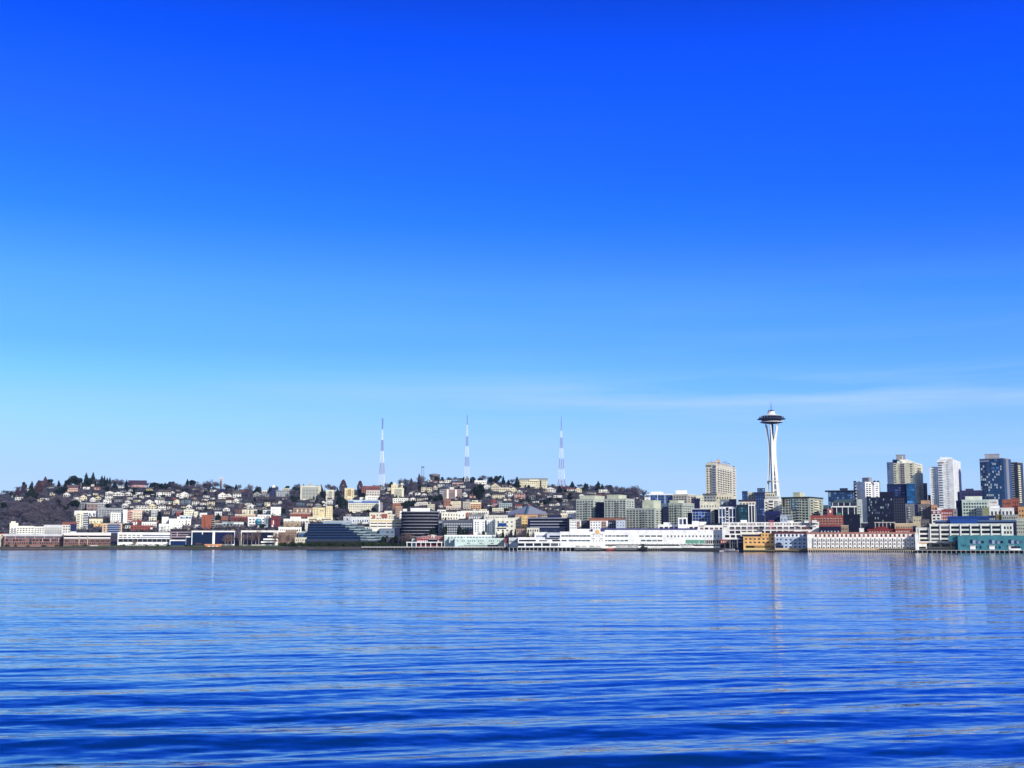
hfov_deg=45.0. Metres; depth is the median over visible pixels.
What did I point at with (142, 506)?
house
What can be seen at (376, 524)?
parking garage
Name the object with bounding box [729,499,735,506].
apartment building
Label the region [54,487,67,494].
evergreen tree
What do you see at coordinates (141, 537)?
ribbon window
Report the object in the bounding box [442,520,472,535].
apartment building
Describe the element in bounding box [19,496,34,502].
bare tree
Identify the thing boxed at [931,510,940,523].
apartment building
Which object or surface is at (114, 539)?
ground
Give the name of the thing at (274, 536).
bare tree
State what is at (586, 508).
apartment building
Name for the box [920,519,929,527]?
shed
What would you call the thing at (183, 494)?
house
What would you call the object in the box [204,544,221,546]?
hut
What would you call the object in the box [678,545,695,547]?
yacht
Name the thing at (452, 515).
apartment building
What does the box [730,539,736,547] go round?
marina shed
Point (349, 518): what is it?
apartment building
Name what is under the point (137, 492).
house
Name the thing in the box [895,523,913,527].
apartment building
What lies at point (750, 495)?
apartment building
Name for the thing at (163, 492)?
house
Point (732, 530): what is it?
office building
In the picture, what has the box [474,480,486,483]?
apartment building
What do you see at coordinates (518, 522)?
apartment building
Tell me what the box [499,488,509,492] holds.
apartment building
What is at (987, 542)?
pier building
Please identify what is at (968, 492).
apartment building
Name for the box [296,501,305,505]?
house
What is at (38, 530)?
apartment building
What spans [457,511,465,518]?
apartment building
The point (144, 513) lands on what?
bare tree
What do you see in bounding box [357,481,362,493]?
columnar tree
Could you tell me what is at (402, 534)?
ribbon window
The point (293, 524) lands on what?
warehouse
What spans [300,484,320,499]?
apartment tower
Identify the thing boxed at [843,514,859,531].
apartment building
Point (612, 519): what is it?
apartment building
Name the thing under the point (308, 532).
ribbon window
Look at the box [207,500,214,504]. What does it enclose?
house
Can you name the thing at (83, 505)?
apartment building
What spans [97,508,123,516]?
apartment building
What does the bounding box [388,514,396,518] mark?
apartment building
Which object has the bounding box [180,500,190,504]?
house
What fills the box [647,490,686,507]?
apartment building
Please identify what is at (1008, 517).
apartment building
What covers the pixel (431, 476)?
water tank
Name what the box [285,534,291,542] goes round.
bare tree
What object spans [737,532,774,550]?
hotel
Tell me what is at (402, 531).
ribbon window
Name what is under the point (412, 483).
bare tree
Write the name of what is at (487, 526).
apartment building
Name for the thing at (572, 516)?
apartment building
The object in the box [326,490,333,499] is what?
apartment tower
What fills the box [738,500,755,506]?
apartment building
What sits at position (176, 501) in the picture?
house
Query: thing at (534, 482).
institution
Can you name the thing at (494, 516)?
apartment building
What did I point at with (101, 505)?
apartment building
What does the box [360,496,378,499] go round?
apartment building
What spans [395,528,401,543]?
service block
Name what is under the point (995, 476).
glass tower
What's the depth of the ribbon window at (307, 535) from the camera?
1464.67 m
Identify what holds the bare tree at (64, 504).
on the ground at (114, 539)
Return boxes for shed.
[0,536,3,546]
[222,522,243,526]
[468,514,484,519]
[516,528,524,537]
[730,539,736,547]
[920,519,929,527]
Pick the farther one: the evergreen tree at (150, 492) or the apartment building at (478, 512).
the evergreen tree at (150, 492)
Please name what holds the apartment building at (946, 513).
on the ground at (114, 539)
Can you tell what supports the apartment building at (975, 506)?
on the ground at (114, 539)
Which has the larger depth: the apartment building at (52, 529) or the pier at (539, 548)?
the apartment building at (52, 529)
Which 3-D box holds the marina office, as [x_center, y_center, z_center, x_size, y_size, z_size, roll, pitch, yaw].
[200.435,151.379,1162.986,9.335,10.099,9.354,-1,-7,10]
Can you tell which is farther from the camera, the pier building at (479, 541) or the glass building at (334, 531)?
the glass building at (334, 531)
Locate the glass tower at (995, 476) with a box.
[979,454,1012,507]
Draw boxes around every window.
[6,536,62,537]
[64,536,109,536]
[141,537,170,537]
[307,535,356,535]
[307,537,359,538]
[307,540,359,540]
[308,525,340,525]
[308,527,344,528]
[308,530,348,530]
[308,532,352,533]
[402,512,437,514]
[402,515,437,517]
[402,518,437,520]
[402,521,437,523]
[402,525,437,526]
[402,528,437,529]
[402,531,437,532]
[402,534,437,535]
[530,519,566,520]
[530,522,566,523]
[530,525,566,526]
[915,464,921,501]
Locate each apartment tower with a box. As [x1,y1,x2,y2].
[76,511,88,528]
[201,515,214,529]
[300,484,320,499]
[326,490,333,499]
[391,483,403,497]
[439,487,461,506]
[705,459,736,506]
[853,477,879,521]
[887,455,923,504]
[929,456,961,508]
[1011,462,1023,506]
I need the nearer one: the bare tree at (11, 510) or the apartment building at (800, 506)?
the apartment building at (800, 506)
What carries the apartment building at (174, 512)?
on the ground at (114, 539)
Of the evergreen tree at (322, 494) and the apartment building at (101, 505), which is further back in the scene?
the evergreen tree at (322, 494)
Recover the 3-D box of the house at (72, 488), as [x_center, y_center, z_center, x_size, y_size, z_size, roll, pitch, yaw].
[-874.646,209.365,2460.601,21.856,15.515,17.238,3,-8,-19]
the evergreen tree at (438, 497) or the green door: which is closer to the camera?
the green door
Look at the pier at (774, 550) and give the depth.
1108.15 m
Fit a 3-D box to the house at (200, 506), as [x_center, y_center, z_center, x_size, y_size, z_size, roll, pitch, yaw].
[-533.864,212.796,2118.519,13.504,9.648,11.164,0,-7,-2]
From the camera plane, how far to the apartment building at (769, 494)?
1547.08 m
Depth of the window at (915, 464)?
1420.13 m
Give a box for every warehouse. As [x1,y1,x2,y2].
[230,517,247,521]
[271,516,279,527]
[283,522,300,526]
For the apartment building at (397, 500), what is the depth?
2229.87 m
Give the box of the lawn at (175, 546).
[64,545,281,546]
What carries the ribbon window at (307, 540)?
in the glass building at (334, 531)
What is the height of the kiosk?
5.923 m
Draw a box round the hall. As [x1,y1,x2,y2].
[935,516,1016,534]
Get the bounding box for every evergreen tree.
[0,502,7,507]
[23,490,38,498]
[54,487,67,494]
[67,475,77,482]
[68,500,79,507]
[86,478,93,485]
[144,490,154,494]
[149,482,158,487]
[290,497,298,501]
[319,491,325,499]
[336,496,347,508]
[380,536,388,542]
[391,536,397,542]
[402,500,416,508]
[429,527,435,534]
[434,494,442,501]
[442,526,447,535]
[457,525,463,534]
[470,483,484,499]
[493,476,501,482]
[540,500,548,504]
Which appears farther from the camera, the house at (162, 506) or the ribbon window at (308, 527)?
the house at (162, 506)
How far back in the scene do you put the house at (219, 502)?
2214.77 m
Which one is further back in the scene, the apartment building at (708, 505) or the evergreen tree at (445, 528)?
the evergreen tree at (445, 528)
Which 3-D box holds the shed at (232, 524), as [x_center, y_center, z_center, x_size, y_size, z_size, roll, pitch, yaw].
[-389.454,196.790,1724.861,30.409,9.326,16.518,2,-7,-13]
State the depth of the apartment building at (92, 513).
1914.31 m
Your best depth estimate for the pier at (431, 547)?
1322.29 m
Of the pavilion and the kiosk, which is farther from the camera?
the pavilion
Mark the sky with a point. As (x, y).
(240, 240)
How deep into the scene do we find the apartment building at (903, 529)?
1114.87 m
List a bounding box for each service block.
[380,528,394,544]
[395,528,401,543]
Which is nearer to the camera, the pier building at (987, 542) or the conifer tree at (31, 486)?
the pier building at (987, 542)
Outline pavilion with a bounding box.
[678,518,686,527]
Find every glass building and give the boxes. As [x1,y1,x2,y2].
[169,531,234,544]
[241,530,285,544]
[306,521,393,546]
[825,488,856,508]
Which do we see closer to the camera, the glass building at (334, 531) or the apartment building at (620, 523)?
the apartment building at (620, 523)
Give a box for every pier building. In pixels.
[406,535,454,545]
[444,535,513,545]
[455,538,503,545]
[504,538,508,547]
[509,538,517,546]
[518,532,559,546]
[560,528,721,547]
[948,535,1023,549]
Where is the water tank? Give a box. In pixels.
[429,474,439,480]
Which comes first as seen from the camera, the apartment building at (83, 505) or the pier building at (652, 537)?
the pier building at (652, 537)
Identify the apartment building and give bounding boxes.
[9,521,33,533]
[34,526,43,533]
[44,525,61,533]
[62,522,76,533]
[74,511,96,516]
[79,502,86,508]
[86,503,97,510]
[89,519,102,523]
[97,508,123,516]
[98,503,105,507]
[102,523,121,533]
[110,509,126,522]
[127,510,130,521]
[130,525,153,530]
[131,510,141,519]
[133,509,160,510]
[133,520,142,524]
[142,522,156,527]
[151,510,157,516]
[159,517,190,531]
[172,510,183,515]
[180,515,191,518]
[184,510,197,516]
[221,516,227,520]
[235,514,254,516]
[242,510,256,514]
[248,517,265,525]
[257,515,270,517]
[263,510,270,514]
[264,518,270,527]
[270,485,289,496]
[271,507,280,515]
[278,527,301,536]
[283,519,308,522]
[285,530,296,543]
[290,513,310,517]
[293,508,312,512]
[298,532,307,542]
[343,516,351,520]
[345,488,353,499]
[352,517,368,523]
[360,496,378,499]
[362,486,379,493]
[366,490,379,495]
[369,512,387,518]
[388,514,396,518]
[393,498,407,502]
[393,503,400,509]
[396,506,401,516]
[415,502,427,505]
[428,504,434,510]
[439,521,441,535]
[441,512,458,519]
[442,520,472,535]
[446,506,462,509]
[451,501,460,505]
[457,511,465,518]
[463,502,470,509]
[466,511,488,514]
[470,502,480,509]
[473,519,494,534]
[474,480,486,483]
[484,515,507,518]
[492,508,503,511]
[495,518,514,534]
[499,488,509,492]
[499,503,511,507]
[515,514,537,517]
[515,517,521,530]
[521,516,527,536]
[561,513,567,517]
[568,514,575,518]
[569,519,580,531]
[576,495,604,520]
[581,521,588,528]
[589,518,624,528]
[590,519,607,531]
[596,502,603,517]
[604,495,634,519]
[608,521,615,527]
[616,520,625,527]
[626,500,662,527]
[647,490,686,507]
[663,507,668,523]
[668,500,693,523]
[673,494,695,508]
[687,513,691,523]
[692,509,714,524]
[694,499,699,508]
[696,495,703,501]
[700,502,717,508]
[703,493,716,501]
[714,509,717,522]
[716,494,731,506]
[718,507,736,522]
[720,499,728,506]
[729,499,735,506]
[737,505,755,521]
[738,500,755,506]
[742,491,747,499]
[748,492,753,499]
[754,488,764,521]
[764,497,781,513]
[765,492,774,498]
[765,511,780,521]
[780,514,792,520]
[780,516,786,521]
[781,492,822,521]
[810,509,842,526]
[819,526,840,531]
[831,499,862,527]
[841,525,848,531]
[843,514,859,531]
[859,527,893,531]
[861,522,867,531]
[867,492,905,528]
[874,522,894,531]
[887,484,906,503]
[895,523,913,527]
[895,528,912,531]
[905,504,914,522]
[906,483,915,504]
[913,516,920,527]
[914,505,918,515]
[918,504,931,523]
[921,500,929,503]
[923,483,927,499]
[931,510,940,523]
[941,509,952,519]
[944,509,957,515]
[960,489,982,499]
[961,496,997,515]
[988,515,995,519]
[989,506,1013,514]
[996,514,1001,519]
[1002,499,1011,507]
[1002,515,1018,519]
[1012,498,1018,507]
[1012,506,1017,514]
[1015,518,1023,534]
[1018,507,1023,517]
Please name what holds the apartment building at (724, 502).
on the ground at (114, 539)
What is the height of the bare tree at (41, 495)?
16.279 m
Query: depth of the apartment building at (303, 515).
1942.71 m
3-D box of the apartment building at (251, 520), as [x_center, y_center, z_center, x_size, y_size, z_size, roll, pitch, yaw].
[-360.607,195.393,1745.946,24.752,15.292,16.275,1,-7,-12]
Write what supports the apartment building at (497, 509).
on the ground at (114, 539)
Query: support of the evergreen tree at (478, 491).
on the ground at (114, 539)
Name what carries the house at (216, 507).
on the ground at (114, 539)
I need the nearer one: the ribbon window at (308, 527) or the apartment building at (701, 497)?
the ribbon window at (308, 527)
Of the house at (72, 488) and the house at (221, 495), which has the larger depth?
the house at (72, 488)
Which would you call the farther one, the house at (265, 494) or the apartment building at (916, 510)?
the house at (265, 494)
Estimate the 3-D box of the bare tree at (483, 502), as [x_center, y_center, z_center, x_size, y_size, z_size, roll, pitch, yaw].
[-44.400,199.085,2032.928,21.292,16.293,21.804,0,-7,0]
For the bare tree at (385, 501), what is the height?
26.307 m
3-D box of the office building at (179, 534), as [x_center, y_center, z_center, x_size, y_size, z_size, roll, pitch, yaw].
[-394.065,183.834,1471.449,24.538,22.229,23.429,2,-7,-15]
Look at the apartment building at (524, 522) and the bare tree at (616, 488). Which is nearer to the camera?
the apartment building at (524, 522)
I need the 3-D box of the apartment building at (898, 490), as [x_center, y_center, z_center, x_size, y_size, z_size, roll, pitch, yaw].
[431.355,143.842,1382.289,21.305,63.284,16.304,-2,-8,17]
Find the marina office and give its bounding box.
[720,539,729,547]
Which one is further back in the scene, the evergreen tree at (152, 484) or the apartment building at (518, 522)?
the evergreen tree at (152, 484)
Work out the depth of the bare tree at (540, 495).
2263.14 m
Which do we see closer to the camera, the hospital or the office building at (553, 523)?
the office building at (553, 523)
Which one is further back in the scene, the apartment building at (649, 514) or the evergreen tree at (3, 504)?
the evergreen tree at (3, 504)
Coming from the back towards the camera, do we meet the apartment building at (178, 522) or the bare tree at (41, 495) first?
the bare tree at (41, 495)
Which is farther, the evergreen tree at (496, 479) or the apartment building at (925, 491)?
the evergreen tree at (496, 479)
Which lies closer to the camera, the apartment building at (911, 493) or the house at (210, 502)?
the apartment building at (911, 493)
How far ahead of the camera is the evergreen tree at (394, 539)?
1439.18 m
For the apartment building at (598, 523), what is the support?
on the ground at (114, 539)
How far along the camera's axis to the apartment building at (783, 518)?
1246.73 m
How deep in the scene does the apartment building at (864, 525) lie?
1152.32 m
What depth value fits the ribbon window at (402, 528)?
1461.64 m
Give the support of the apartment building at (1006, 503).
on the ground at (114, 539)
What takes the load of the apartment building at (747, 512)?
on the ground at (114, 539)
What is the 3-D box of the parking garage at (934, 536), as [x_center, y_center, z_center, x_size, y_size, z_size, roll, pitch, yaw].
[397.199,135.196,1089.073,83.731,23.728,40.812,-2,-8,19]
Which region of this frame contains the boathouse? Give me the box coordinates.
[295,537,306,542]
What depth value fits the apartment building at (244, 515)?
1933.49 m
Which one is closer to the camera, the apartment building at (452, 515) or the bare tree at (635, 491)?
the apartment building at (452, 515)
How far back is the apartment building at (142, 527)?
1620.27 m
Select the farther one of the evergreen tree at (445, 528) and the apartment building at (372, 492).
the apartment building at (372, 492)
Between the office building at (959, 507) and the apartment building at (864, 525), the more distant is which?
the office building at (959, 507)
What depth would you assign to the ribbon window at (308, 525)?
1481.40 m
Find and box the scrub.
[0,479,644,533]
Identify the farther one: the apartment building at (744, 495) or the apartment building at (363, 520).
the apartment building at (363, 520)
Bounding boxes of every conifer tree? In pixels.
[28,482,34,491]
[82,472,88,485]
[124,479,128,488]
[157,512,162,520]
[513,477,520,486]
[595,481,600,489]
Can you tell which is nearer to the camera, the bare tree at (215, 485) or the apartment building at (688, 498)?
the apartment building at (688, 498)
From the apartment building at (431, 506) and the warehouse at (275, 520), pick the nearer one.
the warehouse at (275, 520)
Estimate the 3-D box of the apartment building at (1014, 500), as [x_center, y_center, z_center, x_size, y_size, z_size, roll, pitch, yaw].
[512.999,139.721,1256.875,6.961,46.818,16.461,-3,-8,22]
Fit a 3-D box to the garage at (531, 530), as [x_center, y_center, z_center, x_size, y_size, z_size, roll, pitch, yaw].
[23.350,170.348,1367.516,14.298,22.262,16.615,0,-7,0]
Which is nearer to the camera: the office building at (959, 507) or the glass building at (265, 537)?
the office building at (959, 507)
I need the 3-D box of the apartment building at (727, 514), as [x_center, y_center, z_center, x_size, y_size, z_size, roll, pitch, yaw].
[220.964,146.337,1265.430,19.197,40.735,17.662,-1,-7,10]
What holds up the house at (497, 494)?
on the ground at (114, 539)
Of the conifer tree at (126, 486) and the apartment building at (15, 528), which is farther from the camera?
the conifer tree at (126, 486)
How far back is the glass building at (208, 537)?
1443.85 m
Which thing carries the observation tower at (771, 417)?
on the ground at (114, 539)
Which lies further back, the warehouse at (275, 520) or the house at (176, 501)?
the house at (176, 501)
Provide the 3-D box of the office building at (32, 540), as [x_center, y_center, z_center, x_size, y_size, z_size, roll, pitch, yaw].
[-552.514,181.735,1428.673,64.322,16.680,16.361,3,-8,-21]
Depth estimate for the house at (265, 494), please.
2450.76 m
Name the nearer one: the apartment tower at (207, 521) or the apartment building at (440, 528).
the apartment building at (440, 528)
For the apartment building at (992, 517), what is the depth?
1146.91 m
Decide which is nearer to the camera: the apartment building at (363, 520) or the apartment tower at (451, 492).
the apartment building at (363, 520)
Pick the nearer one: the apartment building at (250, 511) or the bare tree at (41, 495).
the apartment building at (250, 511)
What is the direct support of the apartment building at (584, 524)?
on the ground at (114, 539)
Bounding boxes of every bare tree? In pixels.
[0,509,9,516]
[4,507,15,513]
[10,500,23,504]
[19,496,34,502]
[20,508,32,514]
[36,492,47,497]
[45,502,57,509]
[53,516,63,521]
[61,501,68,507]
[65,509,74,515]
[116,480,124,485]
[142,510,149,516]
[170,482,181,492]
[192,481,207,495]
[202,480,213,486]
[212,481,219,487]
[221,535,231,543]
[245,484,253,496]
[255,529,261,545]
[271,530,277,545]
[281,497,290,508]
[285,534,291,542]
[288,488,298,495]
[333,507,346,516]
[379,495,391,508]
[400,532,416,545]
[408,480,417,485]
[408,485,417,492]
[416,475,426,486]
[431,500,442,506]
[481,500,490,506]
[535,493,543,498]
[612,486,624,494]
[626,486,634,495]
[631,485,643,497]
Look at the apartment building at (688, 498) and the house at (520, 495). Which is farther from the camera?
the house at (520, 495)
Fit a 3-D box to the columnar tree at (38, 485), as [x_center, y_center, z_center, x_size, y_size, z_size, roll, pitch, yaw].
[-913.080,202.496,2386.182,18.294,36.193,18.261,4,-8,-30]
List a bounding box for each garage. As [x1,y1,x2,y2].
[369,519,400,542]
[527,528,538,536]
[913,523,1013,548]
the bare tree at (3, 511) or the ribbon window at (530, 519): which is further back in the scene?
the bare tree at (3, 511)
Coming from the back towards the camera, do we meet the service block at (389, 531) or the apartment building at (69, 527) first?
the apartment building at (69, 527)
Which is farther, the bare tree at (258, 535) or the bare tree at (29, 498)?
the bare tree at (29, 498)
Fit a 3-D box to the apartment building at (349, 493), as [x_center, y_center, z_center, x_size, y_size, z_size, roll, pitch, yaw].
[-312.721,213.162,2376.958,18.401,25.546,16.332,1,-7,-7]
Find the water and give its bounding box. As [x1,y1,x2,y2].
[0,549,1023,767]
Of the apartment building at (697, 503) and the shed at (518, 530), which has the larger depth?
the apartment building at (697, 503)
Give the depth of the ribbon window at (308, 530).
1473.10 m
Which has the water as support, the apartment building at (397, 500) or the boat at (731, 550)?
the boat at (731, 550)
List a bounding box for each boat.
[589,545,594,549]
[627,545,632,549]
[640,544,647,549]
[726,542,738,551]
[1010,546,1020,549]
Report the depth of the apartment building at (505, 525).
1400.05 m
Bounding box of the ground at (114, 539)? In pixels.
[0,481,1022,552]
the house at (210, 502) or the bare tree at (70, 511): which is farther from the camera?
the house at (210, 502)
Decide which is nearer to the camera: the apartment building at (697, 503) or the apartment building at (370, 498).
the apartment building at (697, 503)
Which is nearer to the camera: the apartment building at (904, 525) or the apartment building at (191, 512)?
the apartment building at (904, 525)
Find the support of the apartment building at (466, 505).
on the ground at (114, 539)
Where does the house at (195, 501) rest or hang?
on the ground at (114, 539)
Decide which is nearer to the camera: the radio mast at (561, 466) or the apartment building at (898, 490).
the apartment building at (898, 490)
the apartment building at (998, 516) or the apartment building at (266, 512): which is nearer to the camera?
the apartment building at (998, 516)
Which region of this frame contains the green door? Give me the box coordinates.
[686,540,698,543]
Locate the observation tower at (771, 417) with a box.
[757,406,785,498]
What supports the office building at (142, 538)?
on the ground at (114, 539)
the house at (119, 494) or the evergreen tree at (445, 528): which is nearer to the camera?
the evergreen tree at (445, 528)
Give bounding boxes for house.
[67,485,78,491]
[79,494,86,500]
[102,499,111,503]
[104,495,112,498]
[113,492,124,495]
[128,480,146,487]
[135,490,142,494]
[136,505,148,508]
[145,499,153,504]
[149,503,157,508]
[154,497,164,499]
[155,490,170,496]
[155,500,164,503]
[158,505,165,509]
[172,499,179,504]
[179,491,188,497]
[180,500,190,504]
[192,499,199,504]
[196,505,204,508]
[199,500,206,504]
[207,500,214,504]
[213,506,220,509]
[216,500,225,504]
[217,492,226,498]
[226,497,232,503]
[232,490,240,497]
[234,509,241,512]
[261,492,269,496]
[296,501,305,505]
[444,484,450,488]
[484,484,490,489]
[490,492,504,497]
[491,483,500,490]
[507,493,513,497]
[514,493,524,498]
[546,487,555,492]
[598,489,609,493]
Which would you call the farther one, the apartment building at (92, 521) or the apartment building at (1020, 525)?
the apartment building at (92, 521)
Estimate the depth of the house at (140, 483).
2589.72 m
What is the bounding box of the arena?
[504,504,546,515]
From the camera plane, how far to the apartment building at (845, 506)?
1282.33 m
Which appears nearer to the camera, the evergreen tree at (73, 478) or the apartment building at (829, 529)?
the apartment building at (829, 529)
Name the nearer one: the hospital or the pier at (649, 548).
the pier at (649, 548)
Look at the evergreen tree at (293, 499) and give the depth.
2270.69 m
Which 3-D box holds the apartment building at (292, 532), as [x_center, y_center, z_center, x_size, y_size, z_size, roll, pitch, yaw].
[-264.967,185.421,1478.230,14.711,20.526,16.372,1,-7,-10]
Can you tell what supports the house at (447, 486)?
on the ground at (114, 539)
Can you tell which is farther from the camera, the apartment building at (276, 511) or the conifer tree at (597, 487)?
the conifer tree at (597, 487)
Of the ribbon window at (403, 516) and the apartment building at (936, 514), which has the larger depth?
the ribbon window at (403, 516)
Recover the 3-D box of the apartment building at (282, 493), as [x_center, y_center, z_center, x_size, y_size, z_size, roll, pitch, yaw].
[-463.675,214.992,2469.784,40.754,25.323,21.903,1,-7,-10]
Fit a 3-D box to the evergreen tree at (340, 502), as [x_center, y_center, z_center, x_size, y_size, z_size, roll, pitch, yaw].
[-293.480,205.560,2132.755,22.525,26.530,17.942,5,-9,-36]
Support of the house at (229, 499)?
on the ground at (114, 539)
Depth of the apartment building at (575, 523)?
1335.27 m
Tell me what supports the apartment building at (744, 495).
on the ground at (114, 539)
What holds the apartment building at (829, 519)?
on the ground at (114, 539)
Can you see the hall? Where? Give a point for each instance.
(968, 520)
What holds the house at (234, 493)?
on the ground at (114, 539)
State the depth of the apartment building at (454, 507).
2022.14 m
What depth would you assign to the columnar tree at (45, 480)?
2614.48 m
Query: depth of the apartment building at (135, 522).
1737.65 m
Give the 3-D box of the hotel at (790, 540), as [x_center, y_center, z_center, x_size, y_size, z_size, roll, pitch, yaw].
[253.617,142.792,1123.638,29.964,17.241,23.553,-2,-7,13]
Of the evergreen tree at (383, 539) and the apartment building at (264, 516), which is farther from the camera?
the apartment building at (264, 516)
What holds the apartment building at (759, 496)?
on the ground at (114, 539)
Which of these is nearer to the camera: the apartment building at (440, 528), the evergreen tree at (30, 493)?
the apartment building at (440, 528)
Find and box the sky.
[0,0,1023,505]
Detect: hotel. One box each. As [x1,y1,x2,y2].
[308,506,332,521]
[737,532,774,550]
[774,531,807,549]
[806,532,918,549]
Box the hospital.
[348,500,382,512]
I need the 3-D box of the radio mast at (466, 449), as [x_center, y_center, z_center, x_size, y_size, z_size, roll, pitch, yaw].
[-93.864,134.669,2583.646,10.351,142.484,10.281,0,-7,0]
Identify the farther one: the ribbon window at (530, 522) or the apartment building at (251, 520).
the apartment building at (251, 520)
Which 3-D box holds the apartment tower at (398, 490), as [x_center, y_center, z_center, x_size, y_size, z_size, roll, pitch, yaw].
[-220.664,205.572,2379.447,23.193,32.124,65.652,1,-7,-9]
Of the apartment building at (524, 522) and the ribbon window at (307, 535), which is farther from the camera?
the ribbon window at (307, 535)
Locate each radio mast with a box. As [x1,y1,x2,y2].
[379,419,384,489]
[464,415,468,481]
[558,420,565,487]
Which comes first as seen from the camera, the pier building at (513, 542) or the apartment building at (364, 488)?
the pier building at (513, 542)
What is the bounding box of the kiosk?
[919,542,926,548]
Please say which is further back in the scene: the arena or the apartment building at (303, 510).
the apartment building at (303, 510)
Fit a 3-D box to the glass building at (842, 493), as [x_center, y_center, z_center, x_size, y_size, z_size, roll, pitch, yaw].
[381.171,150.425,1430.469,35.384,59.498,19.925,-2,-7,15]
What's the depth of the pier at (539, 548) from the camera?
1202.22 m
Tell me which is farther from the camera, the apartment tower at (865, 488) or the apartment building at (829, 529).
the apartment tower at (865, 488)
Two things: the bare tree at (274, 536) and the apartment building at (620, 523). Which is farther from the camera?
the bare tree at (274, 536)
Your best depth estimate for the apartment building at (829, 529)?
1157.00 m
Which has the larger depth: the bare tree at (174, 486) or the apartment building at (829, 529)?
the bare tree at (174, 486)
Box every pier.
[361,546,503,549]
[507,547,574,550]
[576,547,671,550]
[743,550,806,551]
[807,550,914,551]
[915,550,1023,552]
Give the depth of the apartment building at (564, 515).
1899.21 m
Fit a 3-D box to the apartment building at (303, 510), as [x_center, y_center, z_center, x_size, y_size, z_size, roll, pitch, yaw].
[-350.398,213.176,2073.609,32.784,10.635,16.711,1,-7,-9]
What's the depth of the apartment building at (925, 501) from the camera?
1235.32 m
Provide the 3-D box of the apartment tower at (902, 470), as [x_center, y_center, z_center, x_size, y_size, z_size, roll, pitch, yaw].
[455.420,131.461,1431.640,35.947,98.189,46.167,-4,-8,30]
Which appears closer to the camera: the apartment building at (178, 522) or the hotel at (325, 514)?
the apartment building at (178, 522)
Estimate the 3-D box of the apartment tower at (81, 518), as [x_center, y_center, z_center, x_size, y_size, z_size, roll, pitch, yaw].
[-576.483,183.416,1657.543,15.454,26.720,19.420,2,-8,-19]
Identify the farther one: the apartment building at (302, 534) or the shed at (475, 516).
the shed at (475, 516)
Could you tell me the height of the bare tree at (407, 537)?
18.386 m
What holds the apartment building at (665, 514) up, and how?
on the ground at (114, 539)
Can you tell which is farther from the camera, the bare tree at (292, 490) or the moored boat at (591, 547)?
the bare tree at (292, 490)
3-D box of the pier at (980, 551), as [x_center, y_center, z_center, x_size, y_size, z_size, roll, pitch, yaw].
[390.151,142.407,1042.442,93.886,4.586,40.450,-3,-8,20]
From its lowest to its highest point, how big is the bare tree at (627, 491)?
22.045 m
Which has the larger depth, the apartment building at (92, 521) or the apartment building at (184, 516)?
the apartment building at (184, 516)
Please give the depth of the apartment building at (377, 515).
1865.95 m
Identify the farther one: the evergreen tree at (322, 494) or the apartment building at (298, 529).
the evergreen tree at (322, 494)
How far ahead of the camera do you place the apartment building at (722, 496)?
1461.99 m
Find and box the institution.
[519,478,547,488]
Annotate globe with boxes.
[255,519,261,527]
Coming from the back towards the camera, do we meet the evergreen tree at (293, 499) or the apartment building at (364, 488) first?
the apartment building at (364, 488)
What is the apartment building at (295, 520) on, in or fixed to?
on the ground at (114, 539)
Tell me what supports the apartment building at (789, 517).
on the ground at (114, 539)
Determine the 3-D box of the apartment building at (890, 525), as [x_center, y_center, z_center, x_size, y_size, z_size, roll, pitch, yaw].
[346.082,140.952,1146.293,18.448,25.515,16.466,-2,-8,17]
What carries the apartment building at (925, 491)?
on the ground at (114, 539)
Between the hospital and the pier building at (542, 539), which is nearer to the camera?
the pier building at (542, 539)
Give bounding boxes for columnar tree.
[34,480,43,496]
[43,477,47,486]
[339,480,347,494]
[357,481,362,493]
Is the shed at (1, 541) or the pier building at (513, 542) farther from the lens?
the shed at (1, 541)
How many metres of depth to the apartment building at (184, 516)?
1884.70 m
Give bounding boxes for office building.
[4,534,63,546]
[63,533,110,546]
[117,532,170,544]
[170,529,191,539]
[401,508,438,545]
[527,515,571,532]
[658,520,818,547]
[956,501,961,515]
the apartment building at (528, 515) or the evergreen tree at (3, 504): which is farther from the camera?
the evergreen tree at (3, 504)
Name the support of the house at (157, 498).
on the ground at (114, 539)
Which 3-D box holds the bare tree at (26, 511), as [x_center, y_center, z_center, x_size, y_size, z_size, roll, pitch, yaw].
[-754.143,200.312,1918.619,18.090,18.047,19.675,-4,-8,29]
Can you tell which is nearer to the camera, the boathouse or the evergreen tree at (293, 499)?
the boathouse
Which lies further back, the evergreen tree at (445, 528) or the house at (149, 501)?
the house at (149, 501)
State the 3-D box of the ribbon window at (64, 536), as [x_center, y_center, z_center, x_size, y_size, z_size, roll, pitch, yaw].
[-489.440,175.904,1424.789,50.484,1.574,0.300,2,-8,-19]
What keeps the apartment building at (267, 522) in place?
on the ground at (114, 539)
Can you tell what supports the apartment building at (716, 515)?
on the ground at (114, 539)
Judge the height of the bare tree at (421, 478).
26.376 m
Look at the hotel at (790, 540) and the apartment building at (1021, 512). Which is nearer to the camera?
the hotel at (790, 540)
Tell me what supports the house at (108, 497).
on the ground at (114, 539)
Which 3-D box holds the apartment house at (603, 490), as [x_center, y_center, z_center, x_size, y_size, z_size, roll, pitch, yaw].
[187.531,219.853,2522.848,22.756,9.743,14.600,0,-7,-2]
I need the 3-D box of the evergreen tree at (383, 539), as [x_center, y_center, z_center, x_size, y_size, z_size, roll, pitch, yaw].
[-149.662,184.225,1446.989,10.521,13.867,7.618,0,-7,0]
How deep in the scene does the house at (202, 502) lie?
2198.52 m
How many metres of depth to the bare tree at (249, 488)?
2442.98 m

